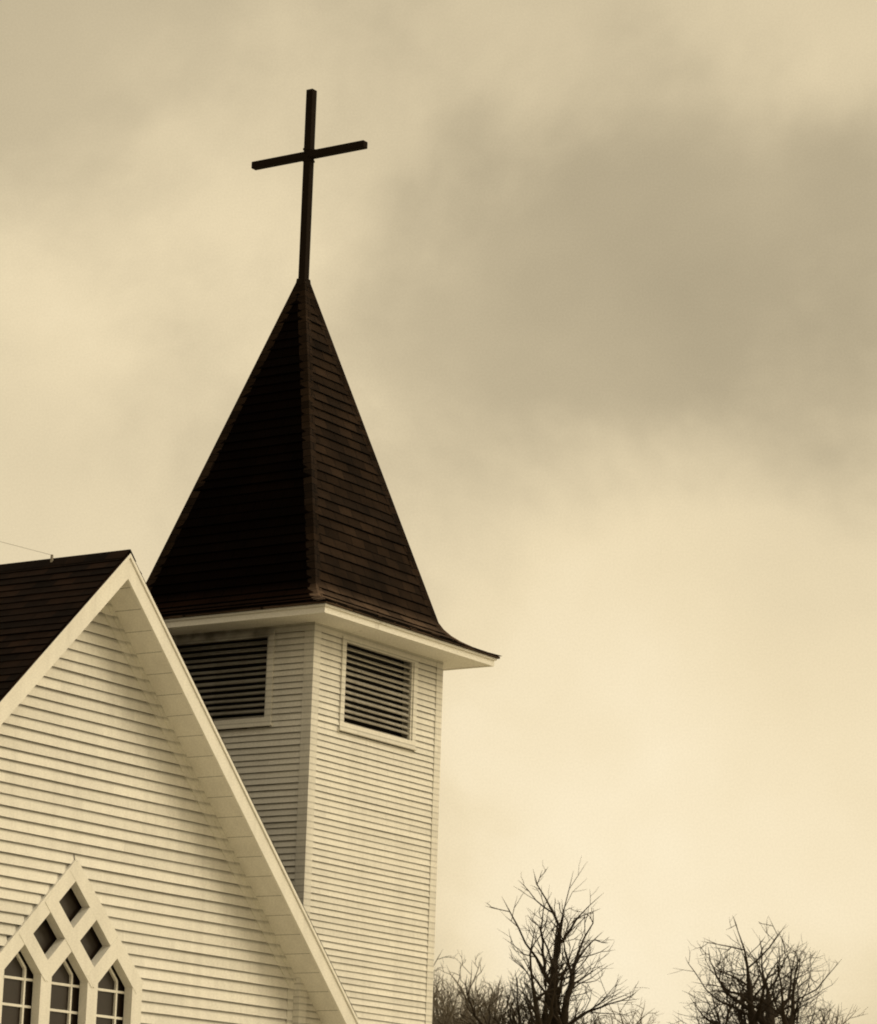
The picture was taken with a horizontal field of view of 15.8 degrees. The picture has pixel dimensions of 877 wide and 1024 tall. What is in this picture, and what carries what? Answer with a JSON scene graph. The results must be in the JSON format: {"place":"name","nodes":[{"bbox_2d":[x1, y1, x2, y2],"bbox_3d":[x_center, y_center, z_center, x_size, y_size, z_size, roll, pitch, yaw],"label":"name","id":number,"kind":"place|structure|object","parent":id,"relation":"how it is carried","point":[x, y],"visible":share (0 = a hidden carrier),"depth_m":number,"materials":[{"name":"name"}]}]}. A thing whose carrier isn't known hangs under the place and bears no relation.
{"place":"outdoors","nodes":[
{"label":"outdoors","id":0,"kind":"place"},
{"bbox_2d":[0,600,295,1023],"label":"church nave walls","id":1,"kind":"structure","parent":0,"point":[100,782],"depth_m":37.37,"materials":[{"name":"white wood"}]},
{"bbox_2d":[0,860,143,1023],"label":"gable window frame","id":2,"kind":"object","parent":1,"relation":"attached to","point":[67,943],"visible":1,"depth_m":36.23,"materials":[{"name":"white wood"}]},
{"bbox_2d":[1,953,123,1023],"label":"window muntins","id":3,"kind":"object","parent":2,"relation":"attached to","point":[70,985],"visible":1,"depth_m":36.17,"materials":[{"name":"white wood"}]},
{"bbox_2d":[1,888,124,1023],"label":"gable window glass","id":4,"kind":"object","parent":2,"relation":"in","point":[44,935],"visible":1,"depth_m":36.14,"materials":[{"name":"black glass"}]},
{"bbox_2d":[0,549,356,1015],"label":"church roof","id":5,"kind":"structure","parent":1,"relation":"on","point":[43,602],"depth_m":36.57,"materials":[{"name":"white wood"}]},
{"bbox_2d":[0,541,52,561],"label":"service wires","id":6,"kind":"object","parent":5,"relation":"attached to","point":[51,558],"visible":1,"depth_m":37.42,"materials":[{"name":"grey metal"}]},
{"bbox_2d":[0,553,357,1023],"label":"gable trim","id":7,"kind":"structure","parent":1,"relation":"attached to","point":[185,700],"depth_m":38.12,"materials":[{"name":"white paint"}]},
{"bbox_2d":[172,622,442,1023],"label":"church tower","id":8,"kind":"structure","parent":0,"point":[350,822],"depth_m":41.01,"materials":[{"name":"white paint"}]},
{"bbox_2d":[177,638,403,746],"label":"louvered vents","id":9,"kind":"object","parent":8,"relation":"attached to","point":[381,729],"visible":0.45,"depth_m":41.73,"materials":[{"name":"white wood"}]},
{"bbox_2d":[176,637,411,738],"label":"louver slats","id":10,"kind":"object","parent":8,"relation":"on","point":[264,685],"visible":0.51,"depth_m":41.47,"materials":[{"name":"paint"}]},
{"bbox_2d":[164,603,496,670],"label":"eaves","id":11,"kind":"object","parent":8,"relation":"on","point":[451,656],"depth_m":41.20,"materials":[{"name":"paint"}]},
{"bbox_2d":[146,279,500,658],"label":"church spire","id":12,"kind":"structure","parent":11,"relation":"on","point":[289,503],"depth_m":42.51,"materials":[{"name":"brown wood"}]},
{"bbox_2d":[296,277,310,284],"bbox_3d":[-1.876,-3.148,43.951,0.170,0.170,0.170,-7,-16,32],"label":"spire cap","id":13,"kind":"object","parent":12,"relation":"on","point":[299,281],"visible":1,"depth_m":43.91,"materials":[{"name":"brown metal"}]},
{"bbox_2d":[251,89,367,278],"bbox_3d":[-1.835,-4.460,44.257,1.922,3.045,0.128,-7,-16,32],"label":"cross","id":14,"kind":"object","parent":12,"relation":"on","point":[308,155],"visible":1,"depth_m":44.26,"materials":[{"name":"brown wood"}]},
{"bbox_2d":[0,0,876,1023],"label":"sky","id":15,"kind":"structure","parent":0,"point":[593,283],"materials":[{"name":"beige"}]},
{"label":"ground","id":16,"kind":"structure","parent":0,"visible":0},
{"bbox_2d":[432,978,487,1023],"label":"bare tree","id":17,"kind":"object","parent":16,"relation":"on","point":[449,1017],"visible":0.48,"depth_m":117.46,"materials":[{"name":"brown plant"}]},
{"bbox_2d":[432,952,509,1023],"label":"bare tree","id":18,"kind":"object","parent":16,"relation":"on","point":[484,1006],"visible":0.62,"depth_m":138.26,"materials":[{"name":"brown plant"}]},
{"bbox_2d":[432,951,525,1023],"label":"bare tree","id":19,"kind":"object","parent":16,"relation":"on","point":[477,1006],"visible":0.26,"depth_m":147.00,"materials":[{"name":"brown plant"}]},
{"bbox_2d":[475,970,541,1023],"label":"bare tree","id":20,"kind":"object","parent":16,"relation":"on","point":[501,997],"visible":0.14,"depth_m":153.51,"materials":[{"name":"brown plant"}]},
{"bbox_2d":[432,856,643,1023],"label":"bare tree","id":21,"kind":"object","parent":16,"relation":"on","point":[552,998],"visible":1,"depth_m":94.72,"materials":[{"name":"brown plant"}]},
{"bbox_2d":[571,1006,614,1023],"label":"bare tree","id":22,"kind":"object","parent":16,"relation":"on","point":[590,1020],"visible":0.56,"depth_m":131.16,"materials":[{"name":"brown plant"}]},
{"bbox_2d":[568,998,662,1023],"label":"bare tree","id":23,"kind":"object","parent":16,"relation":"on","point":[637,1021],"visible":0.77,"depth_m":143.82,"materials":[{"name":"brown plant"}]},
{"bbox_2d":[667,915,846,1023],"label":"bare tree","id":24,"kind":"object","parent":16,"relation":"on","point":[762,1003],"visible":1,"depth_m":106.04,"materials":[{"name":"brown plant"}]},
{"bbox_2d":[819,1005,867,1023],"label":"bare tree","id":25,"kind":"object","parent":16,"relation":"on","point":[836,1020],"visible":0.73,"depth_m":147.85,"materials":[{"name":"brown plant"}]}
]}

